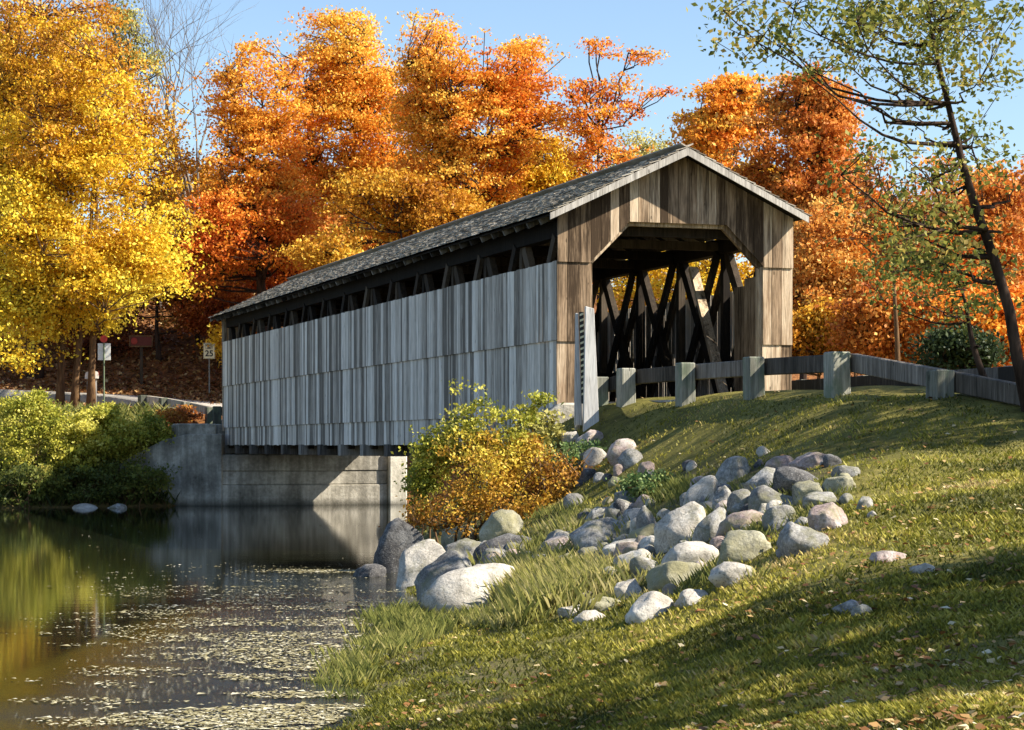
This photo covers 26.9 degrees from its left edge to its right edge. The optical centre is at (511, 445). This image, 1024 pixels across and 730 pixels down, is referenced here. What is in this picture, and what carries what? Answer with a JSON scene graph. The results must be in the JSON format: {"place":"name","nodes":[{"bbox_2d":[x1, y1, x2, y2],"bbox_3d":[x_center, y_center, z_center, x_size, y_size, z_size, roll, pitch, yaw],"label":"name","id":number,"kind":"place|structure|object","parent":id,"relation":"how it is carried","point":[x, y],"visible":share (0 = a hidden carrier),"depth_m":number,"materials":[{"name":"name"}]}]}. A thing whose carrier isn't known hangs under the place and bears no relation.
{"place":"outdoors","nodes":[
{"label":"outdoors","id":0,"kind":"place"},
{"bbox_2d":[0,389,221,412],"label":"road","id":1,"kind":"structure","parent":0,"point":[128,399],"depth_m":87.53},
{"bbox_2d":[0,502,460,729],"bbox_3d":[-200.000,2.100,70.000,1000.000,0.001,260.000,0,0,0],"label":"river","id":2,"kind":"structure","parent":0,"point":[53,551],"depth_m":28.59,"materials":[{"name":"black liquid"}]},
{"bbox_2d":[6,526,421,729],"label":"floating leaves","id":3,"kind":"object","parent":2,"relation":"on","point":[272,720],"visible":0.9,"depth_m":19.87,"materials":[{"name":"plant"}]},
{"bbox_2d":[353,563,385,576],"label":"boulder","id":4,"kind":"object","parent":2,"relation":"in","point":[372,570],"visible":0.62,"depth_m":34.22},
{"bbox_2d":[0,265,1023,729],"bbox_3d":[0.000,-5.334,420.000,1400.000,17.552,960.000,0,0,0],"label":"ground","id":5,"kind":"structure","parent":0,"point":[612,413],"depth_m":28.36,"materials":[{"name":"plant"}]},
{"bbox_2d":[0,386,71,479],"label":"bush","id":6,"kind":"object","parent":5,"relation":"on","point":[17,408],"visible":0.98,"depth_m":72.68,"materials":[{"name":"green plant"}]},
{"bbox_2d":[0,460,73,508],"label":"bush","id":7,"kind":"object","parent":5,"relation":"on","point":[23,480],"visible":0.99,"depth_m":71.36,"materials":[{"name":"green plant"}]},
{"bbox_2d":[38,406,119,483],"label":"bush","id":8,"kind":"object","parent":5,"relation":"on","point":[87,433],"visible":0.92,"depth_m":73.12,"materials":[{"name":"green plant"}]},
{"bbox_2d":[43,461,130,503],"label":"bush","id":9,"kind":"object","parent":5,"relation":"on","point":[91,473],"visible":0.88,"depth_m":72.37,"materials":[{"name":"green plant"}]},
{"bbox_2d":[0,400,180,506],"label":"bank weeds","id":10,"kind":"object","parent":5,"relation":"on","point":[133,410],"visible":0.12,"depth_m":73.85,"materials":[{"name":"plant"}]},
{"bbox_2d":[29,305,168,365],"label":"understory tree","id":11,"kind":"object","parent":5,"relation":"on","point":[112,340],"visible":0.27,"depth_m":99.86,"materials":[{"name":"red plant"}]},
{"bbox_2d":[98,335,110,401],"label":"road sign","id":12,"kind":"object","parent":5,"relation":"on","point":[104,351],"visible":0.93,"depth_m":83.99,"materials":[{"name":"white metal"}]},
{"bbox_2d":[0,0,217,378],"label":"maple tree","id":13,"kind":"object","parent":5,"relation":"on","point":[158,119],"visible":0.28,"depth_m":96.77,"materials":[{"name":"yellow plant"}]},
{"bbox_2d":[0,4,228,406],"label":"maple tree","id":14,"kind":"object","parent":5,"relation":"on","point":[98,272],"visible":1,"depth_m":83.56,"materials":[{"name":"yellow plant"}]},
{"bbox_2d":[77,400,161,474],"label":"bush","id":15,"kind":"object","parent":5,"relation":"on","point":[111,419],"visible":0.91,"depth_m":74.04,"materials":[{"name":"green plant"}]},
{"bbox_2d":[92,0,175,328],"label":"birch tree","id":16,"kind":"object","parent":5,"relation":"on","point":[130,32],"visible":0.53,"depth_m":103.77,"materials":[{"name":"yellow plant"}]},
{"bbox_2d":[94,452,182,506],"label":"bush","id":17,"kind":"object","parent":5,"relation":"on","point":[134,475],"visible":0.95,"depth_m":72.90,"materials":[{"name":"green plant"}]},
{"bbox_2d":[129,335,152,384],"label":"wooden sign","id":18,"kind":"object","parent":5,"relation":"on","point":[141,341],"visible":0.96,"depth_m":94.96,"materials":[{"name":"brown wood"}]},
{"bbox_2d":[119,408,179,461],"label":"bush","id":19,"kind":"object","parent":5,"relation":"on","point":[163,430],"visible":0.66,"depth_m":74.51,"materials":[{"name":"green plant"}]},
{"bbox_2d":[109,244,214,360],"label":"understory tree","id":20,"kind":"object","parent":5,"relation":"on","point":[158,355],"visible":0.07,"depth_m":98.96,"materials":[{"name":"orange plant"}]},
{"bbox_2d":[57,0,273,308],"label":"bare tree","id":21,"kind":"object","parent":5,"relation":"on","point":[156,35],"visible":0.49,"depth_m":108.31,"materials":[{"name":"grey plant"}]},
{"bbox_2d":[138,395,221,423],"bbox_3d":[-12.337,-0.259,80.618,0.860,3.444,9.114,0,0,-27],"label":"guardrail","id":22,"kind":"object","parent":5,"relation":"on","point":[213,414],"visible":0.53,"depth_m":80.27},
{"bbox_2d":[154,404,205,434],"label":"bush","id":23,"kind":"object","parent":5,"relation":"on","point":[184,414],"visible":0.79,"depth_m":77.50,"materials":[{"name":"brown plant"}]},
{"bbox_2d":[119,153,246,282],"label":"tree foliage","id":24,"kind":"object","parent":5,"relation":"on","point":[192,181],"visible":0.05,"depth_m":116.43,"materials":[{"name":"orange plant"}]},
{"bbox_2d":[153,215,255,342],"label":"understory tree","id":25,"kind":"object","parent":5,"relation":"on","point":[197,336],"visible":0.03,"depth_m":100.87,"materials":[{"name":"orange plant"}]},
{"bbox_2d":[158,267,272,366],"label":"understory tree","id":26,"kind":"object","parent":5,"relation":"on","point":[195,318],"visible":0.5,"depth_m":97.18,"materials":[{"name":"orange plant"}]},
{"bbox_2d":[192,312,256,367],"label":"understory tree","id":27,"kind":"object","parent":5,"relation":"on","point":[216,339],"visible":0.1,"depth_m":92.55,"materials":[{"name":"yellow plant"}]},
{"bbox_2d":[166,32,329,331],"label":"maple tree","id":28,"kind":"object","parent":5,"relation":"on","point":[245,242],"visible":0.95,"depth_m":93.76,"materials":[{"name":"orange plant"}]},
{"bbox_2d":[112,423,406,505],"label":"abutment","id":29,"kind":"object","parent":5,"relation":"on","point":[211,473],"visible":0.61,"depth_m":74.59,"materials":[{"name":"concrete"}]},
{"bbox_2d":[221,227,347,303],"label":"understory tree","id":30,"kind":"object","parent":5,"relation":"on","point":[274,281],"visible":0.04,"depth_m":98.83,"materials":[{"name":"orange plant"}]},
{"bbox_2d":[0,280,595,410],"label":"woodland leaf litter","id":31,"kind":"object","parent":5,"relation":"on","point":[198,392],"visible":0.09,"depth_m":96.10,"materials":[{"name":"brown plant"}]},
{"bbox_2d":[244,157,382,278],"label":"tree foliage","id":32,"kind":"object","parent":5,"relation":"on","point":[330,220],"visible":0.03,"depth_m":118.49,"materials":[{"name":"orange plant"}]},
{"bbox_2d":[261,5,461,255],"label":"maple tree","id":33,"kind":"object","parent":5,"relation":"on","point":[350,90],"visible":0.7,"depth_m":96.87,"materials":[{"name":"orange plant"}]},
{"bbox_2d":[263,163,503,274],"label":"maple tree","id":34,"kind":"object","parent":5,"relation":"on","point":[426,205],"visible":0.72,"depth_m":88.51,"materials":[{"name":"orange plant"}]},
{"bbox_2d":[373,517,423,572],"bbox_3d":[-1.866,1.986,35.647,0.915,1.586,0.703,0,0,0],"label":"boulder","id":35,"kind":"object","parent":5,"relation":"on","point":[399,536],"visible":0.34,"depth_m":35.36,"materials":[{"name":"stone"}]},
{"bbox_2d":[396,539,445,586],"bbox_3d":[-1.322,1.965,32.132,0.980,1.123,0.813,0,0,0],"label":"boulder","id":36,"kind":"object","parent":5,"relation":"on","point":[415,559],"visible":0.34,"depth_m":31.91,"materials":[{"name":"stone"}]},
{"bbox_2d":[394,454,458,542],"bbox_3d":[-1.523,1.100,38.006,1.201,2.442,1.367,0,0,-45],"label":"bush","id":37,"kind":"object","parent":5,"relation":"on","point":[425,483],"visible":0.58,"depth_m":37.89,"materials":[{"name":"green plant"}]},
{"bbox_2d":[414,549,471,602],"bbox_3d":[-0.885,1.963,28.722,0.779,1.132,0.820,0,0,-18],"label":"boulder","id":38,"kind":"object","parent":5,"relation":"on","point":[428,575],"visible":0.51,"depth_m":28.62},
{"bbox_2d":[441,526,477,548],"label":"boulder","id":39,"kind":"object","parent":5,"relation":"on","point":[446,539],"visible":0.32,"depth_m":37.18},
{"bbox_2d":[445,538,480,557],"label":"boulder","id":40,"kind":"object","parent":5,"relation":"on","point":[462,545],"visible":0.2,"depth_m":33.47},
{"bbox_2d":[420,563,514,614],"bbox_3d":[-0.544,1.969,26.392,1.183,1.037,1.056,0,0,0],"label":"boulder","id":41,"kind":"object","parent":5,"relation":"on","point":[457,587],"visible":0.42,"depth_m":26.01,"materials":[{"name":"stone"}]},
{"bbox_2d":[391,376,559,538],"bbox_3d":[-0.633,0.430,37.022,2.916,3.267,1.333,0,0,0],"label":"sapling","id":42,"kind":"object","parent":5,"relation":"on","point":[421,452],"visible":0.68,"depth_m":36.89,"materials":[{"name":"green plant"}]},
{"bbox_2d":[378,425,577,541],"bbox_3d":[-0.425,0.832,36.062,3.209,2.373,2.386,0,0,32],"label":"bush","id":43,"kind":"object","parent":5,"relation":"on","point":[502,472],"visible":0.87,"depth_m":36.06,"materials":[{"name":"yellow plant"}]},
{"bbox_2d":[373,7,591,211],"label":"maple tree","id":44,"kind":"object","parent":5,"relation":"on","point":[431,76],"visible":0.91,"depth_m":91.64,"materials":[{"name":"orange plant"}]},
{"bbox_2d":[479,509,522,541],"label":"boulder","id":45,"kind":"object","parent":5,"relation":"on","point":[500,522],"visible":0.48,"depth_m":34.01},
{"bbox_2d":[473,533,532,562],"bbox_3d":[-0.071,1.600,31.523,0.854,0.622,0.906,0,0,29],"label":"boulder","id":46,"kind":"object","parent":5,"relation":"on","point":[503,539],"visible":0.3,"depth_m":31.33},
{"bbox_2d":[479,403,573,487],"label":"abutment","id":47,"kind":"object","parent":5,"relation":"on","point":[567,409],"visible":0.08,"depth_m":41.70,"materials":[{"name":"concrete"}]},
{"bbox_2d":[209,143,811,456],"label":"covered bridge","id":48,"kind":"structure","parent":47,"relation":"on","point":[364,353],"depth_m":48.47,"materials":[{"name":"grey wood"}]},
{"bbox_2d":[503,402,571,473],"bbox_3d":[0.456,-0.044,39.531,1.328,1.531,1.094,0,0,21],"label":"bush","id":49,"kind":"object","parent":5,"relation":"on","point":[556,428],"visible":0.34,"depth_m":39.39,"materials":[{"name":"yellow plant"}]},
{"bbox_2d":[474,127,607,207],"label":"maple tree","id":50,"kind":"object","parent":5,"relation":"on","point":[545,176],"visible":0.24,"depth_m":95.72,"materials":[{"name":"orange plant"}]},
{"bbox_2d":[501,430,608,513],"bbox_3d":[0.703,0.687,36.631,2.150,2.007,1.542,0,0,31],"label":"bush","id":51,"kind":"object","parent":5,"relation":"on","point":[549,471],"visible":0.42,"depth_m":36.52,"materials":[{"name":"brown plant"}]},
{"bbox_2d":[550,435,606,474],"bbox_3d":[1.330,0.481,37.415,1.420,1.323,2.293,0,0,-32],"label":"bush","id":52,"kind":"object","parent":5,"relation":"on","point":[574,454],"visible":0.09,"depth_m":37.55,"materials":[{"name":"green plant"}]},
{"bbox_2d":[301,468,863,698],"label":"tall grass","id":53,"kind":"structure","parent":5,"relation":"on","point":[537,586],"depth_m":23.35,"materials":[{"name":"plant"}]},
{"bbox_2d":[574,306,598,431],"bbox_3d":[1.390,-1.373,39.691,0.450,2.398,0.190,0,0,-10],"label":"marker post","id":54,"kind":"object","parent":5,"relation":"on","point":[585,389],"visible":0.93,"depth_m":39.62,"materials":[{"name":"white paint"}]},
{"bbox_2d":[583,447,605,468],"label":"stone","id":55,"kind":"object","parent":5,"relation":"on","point":[597,455],"visible":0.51,"depth_m":36.79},
{"bbox_2d":[569,517,624,548],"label":"boulder","id":56,"kind":"object","parent":5,"relation":"on","point":[587,534],"visible":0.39,"depth_m":27.41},
{"bbox_2d":[586,596,620,611],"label":"boulder","id":57,"kind":"object","parent":5,"relation":"on","point":[604,603],"visible":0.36,"depth_m":21.91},
{"bbox_2d":[541,36,686,304],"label":"maple tree","id":58,"kind":"object","parent":5,"relation":"on","point":[593,137],"visible":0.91,"depth_m":91.74,"materials":[{"name":"orange plant"}]},
{"bbox_2d":[606,438,636,465],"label":"stone","id":59,"kind":"object","parent":5,"relation":"on","point":[617,448],"visible":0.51,"depth_m":35.57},
{"bbox_2d":[614,578,641,599],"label":"boulder","id":60,"kind":"object","parent":5,"relation":"on","point":[627,586],"visible":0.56,"depth_m":22.13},
{"bbox_2d":[617,448,642,468],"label":"stone","id":61,"kind":"object","parent":5,"relation":"on","point":[627,458],"visible":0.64,"depth_m":34.40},
{"bbox_2d":[594,126,677,299],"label":"tree","id":62,"kind":"object","parent":5,"relation":"on","point":[639,139],"visible":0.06,"depth_m":107.59,"materials":[{"name":"yellow plant"}]},
{"bbox_2d":[629,556,657,578],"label":"stone","id":63,"kind":"object","parent":5,"relation":"on","point":[638,562],"visible":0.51,"depth_m":23.06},
{"bbox_2d":[605,468,683,500],"bbox_3d":[2.044,0.716,30.902,1.389,0.782,0.829,0,0,0],"label":"bush","id":64,"kind":"object","parent":5,"relation":"on","point":[634,485],"visible":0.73,"depth_m":30.83,"materials":[{"name":"green plant"}]},
{"bbox_2d":[636,505,656,528],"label":"boulder","id":65,"kind":"object","parent":5,"relation":"on","point":[645,517],"visible":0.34,"depth_m":26.40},
{"bbox_2d":[625,591,673,624],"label":"boulder","id":66,"kind":"object","parent":5,"relation":"on","point":[646,606],"visible":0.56,"depth_m":19.09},
{"bbox_2d":[595,251,753,311],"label":"maple tree","id":67,"kind":"object","parent":5,"relation":"on","point":[657,278],"visible":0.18,"depth_m":87.11,"materials":[{"name":"yellow plant"}]},
{"bbox_2d":[646,561,702,591],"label":"boulder","id":68,"kind":"object","parent":5,"relation":"on","point":[657,577],"visible":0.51,"depth_m":21.11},
{"bbox_2d":[654,501,705,553],"bbox_3d":[1.925,1.020,24.010,0.669,0.788,0.566,0,0,0],"label":"boulder","id":69,"kind":"object","parent":5,"relation":"on","point":[672,528],"visible":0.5,"depth_m":23.87,"materials":[{"name":"stone"}]},
{"bbox_2d":[337,391,1023,729],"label":"fallen leaves","id":70,"kind":"object","parent":5,"relation":"on","point":[876,724],"visible":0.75,"depth_m":13.49,"materials":[{"name":"plant"}]},
{"bbox_2d":[661,541,718,563],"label":"boulder","id":71,"kind":"object","parent":5,"relation":"on","point":[689,551],"visible":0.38,"depth_m":21.97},
{"bbox_2d":[674,589,707,607],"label":"boulder","id":72,"kind":"object","parent":5,"relation":"on","point":[687,596],"visible":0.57,"depth_m":18.96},
{"bbox_2d":[683,475,718,504],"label":"boulder","id":73,"kind":"object","parent":5,"relation":"on","point":[705,486],"visible":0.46,"depth_m":26.64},
{"bbox_2d":[692,507,727,543],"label":"boulder","id":74,"kind":"object","parent":5,"relation":"on","point":[706,528],"visible":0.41,"depth_m":23.13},
{"bbox_2d":[655,69,774,168],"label":"maple tree","id":75,"kind":"object","parent":5,"relation":"on","point":[709,134],"visible":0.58,"depth_m":83.22,"materials":[{"name":"orange plant"}]},
{"bbox_2d":[712,485,730,509],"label":"boulder","id":76,"kind":"object","parent":5,"relation":"on","point":[722,493],"visible":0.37,"depth_m":24.57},
{"bbox_2d":[708,561,751,587],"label":"boulder","id":77,"kind":"object","parent":5,"relation":"on","point":[724,574],"visible":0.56,"depth_m":18.95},
{"bbox_2d":[715,456,749,484],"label":"boulder","id":78,"kind":"object","parent":5,"relation":"on","point":[730,469],"visible":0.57,"depth_m":27.63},
{"bbox_2d":[715,509,762,536],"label":"boulder","id":79,"kind":"object","parent":5,"relation":"on","point":[735,520],"visible":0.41,"depth_m":22.68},
{"bbox_2d":[727,489,750,514],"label":"boulder","id":80,"kind":"object","parent":5,"relation":"on","point":[740,496],"visible":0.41,"depth_m":23.89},
{"bbox_2d":[716,530,771,565],"bbox_3d":[2.164,1.030,19.889,0.546,0.494,0.501,0,0,0],"label":"boulder","id":81,"kind":"object","parent":5,"relation":"on","point":[748,545],"visible":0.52,"depth_m":19.70,"materials":[{"name":"stone"}]},
{"bbox_2d":[744,467,774,491],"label":"boulder","id":82,"kind":"object","parent":5,"relation":"on","point":[764,475],"visible":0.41,"depth_m":24.44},
{"bbox_2d":[748,485,793,510],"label":"boulder","id":83,"kind":"object","parent":5,"relation":"on","point":[758,495],"visible":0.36,"depth_m":23.12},
{"bbox_2d":[764,455,793,468],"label":"boulder","id":84,"kind":"object","parent":5,"relation":"on","point":[778,461],"visible":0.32,"depth_m":26.65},
{"bbox_2d":[762,505,797,533],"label":"boulder","id":85,"kind":"object","parent":5,"relation":"on","point":[771,515],"visible":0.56,"depth_m":22.09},
{"bbox_2d":[773,466,818,493],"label":"boulder","id":86,"kind":"object","parent":5,"relation":"on","point":[786,478],"visible":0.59,"depth_m":23.53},
{"bbox_2d":[715,60,889,379],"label":"maple tree","id":87,"kind":"object","parent":5,"relation":"on","point":[813,108],"visible":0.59,"depth_m":77.00,"materials":[{"name":"orange plant"}]},
{"bbox_2d":[777,522,828,558],"bbox_3d":[2.617,0.911,19.226,0.476,0.450,0.437,0,0,0],"label":"boulder","id":88,"kind":"object","parent":5,"relation":"on","point":[793,538],"visible":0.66,"depth_m":19.08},
{"bbox_2d":[788,452,825,469],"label":"boulder","id":89,"kind":"object","parent":5,"relation":"on","point":[808,460],"visible":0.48,"depth_m":25.96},
{"bbox_2d":[792,480,822,504],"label":"boulder","id":90,"kind":"object","parent":5,"relation":"on","point":[803,488],"visible":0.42,"depth_m":23.00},
{"bbox_2d":[597,351,1019,406],"bbox_3d":[4.251,-0.611,33.934,0.646,1.658,15.852,0,0,-19],"label":"guardrail","id":91,"kind":"object","parent":5,"relation":"on","point":[836,368],"visible":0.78,"depth_m":32.97,"materials":[{"name":"wood"}]},
{"bbox_2d":[754,193,886,378],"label":"shrub","id":92,"kind":"object","parent":5,"relation":"on","point":[818,270],"visible":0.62,"depth_m":64.85,"materials":[{"name":"orange plant"}]},
{"bbox_2d":[802,492,839,508],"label":"boulder","id":93,"kind":"object","parent":5,"relation":"on","point":[810,497],"visible":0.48,"depth_m":22.19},
{"bbox_2d":[792,296,851,378],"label":"shrub","id":94,"kind":"object","parent":5,"relation":"on","point":[807,319],"visible":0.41,"depth_m":59.90,"materials":[{"name":"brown plant"}]},
{"bbox_2d":[807,502,847,531],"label":"boulder","id":95,"kind":"object","parent":5,"relation":"on","point":[831,515],"visible":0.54,"depth_m":19.68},
{"bbox_2d":[822,476,855,493],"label":"boulder","id":96,"kind":"object","parent":5,"relation":"on","point":[832,483],"visible":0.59,"depth_m":22.91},
{"bbox_2d":[831,465,859,476],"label":"boulder","id":97,"kind":"object","parent":5,"relation":"on","point":[851,471],"visible":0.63,"depth_m":23.59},
{"bbox_2d":[686,0,1023,411],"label":"overhanging tree","id":98,"kind":"object","parent":5,"relation":"on","point":[932,41],"visible":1,"depth_m":26.85,"materials":[{"name":"green plant"}]},
{"bbox_2d":[837,178,902,375],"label":"shrub","id":99,"kind":"object","parent":5,"relation":"on","point":[862,200],"visible":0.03,"depth_m":67.87,"materials":[{"name":"brown plant"}]},
{"bbox_2d":[806,262,948,364],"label":"shrub","id":100,"kind":"object","parent":5,"relation":"on","point":[864,328],"visible":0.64,"depth_m":57.31,"materials":[{"name":"orange plant"}]},
{"bbox_2d":[869,551,906,563],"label":"boulder","id":101,"kind":"object","parent":5,"relation":"on","point":[878,556],"visible":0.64,"depth_m":17.15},
{"bbox_2d":[829,140,971,360],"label":"maple tree","id":102,"kind":"object","parent":5,"relation":"on","point":[870,183],"visible":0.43,"depth_m":54.89,"materials":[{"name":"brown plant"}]},
{"bbox_2d":[792,366,1015,389],"bbox_3d":[7.453,-0.800,38.034,0.445,1.040,10.685,0,0,-18],"label":"guardrail","id":103,"kind":"object","parent":5,"relation":"on","point":[1006,373],"visible":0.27,"depth_m":39.43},
{"bbox_2d":[844,219,991,365],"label":"shrub","id":104,"kind":"object","parent":5,"relation":"on","point":[963,263],"visible":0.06,"depth_m":61.26,"materials":[{"name":"brown plant"}]},
{"bbox_2d":[844,216,1023,376],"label":"overhanging tree","id":105,"kind":"object","parent":5,"relation":"on","point":[969,329],"visible":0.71,"depth_m":30.87,"materials":[{"name":"green plant"}]},
{"bbox_2d":[900,317,1011,369],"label":"shrub","id":106,"kind":"object","parent":5,"relation":"on","point":[947,349],"visible":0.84,"depth_m":43.75,"materials":[{"name":"green plant"}]},
{"bbox_2d":[903,281,1023,366],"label":"shrub","id":107,"kind":"object","parent":5,"relation":"on","point":[998,323],"visible":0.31,"depth_m":55.23,"materials":[{"name":"orange plant"}]},
{"bbox_2d":[906,147,1023,369],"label":"tree foliage","id":108,"kind":"object","parent":5,"relation":"on","point":[943,158],"depth_m":89.50,"materials":[{"name":"orange plant"}]},
{"bbox_2d":[974,156,1023,243],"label":"tree foliage","id":109,"kind":"object","parent":5,"relation":"on","point":[1017,175],"visible":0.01,"depth_m":85.86,"materials":[{"name":"orange plant"}]},
{"bbox_2d":[0,0,1023,288],"label":"sky","id":110,"kind":"structure","parent":0,"point":[667,25],"materials":[{"name":"blue"}]},
{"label":"roadside leaf litter","id":111,"kind":"object","parent":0,"visible":0},
{"bbox_2d":[928,162,1023,292],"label":"shrub","id":112,"kind":"object","parent":111,"relation":"on","point":[1011,209],"visible":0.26,"depth_m":62.83,"materials":[{"name":"orange plant"}]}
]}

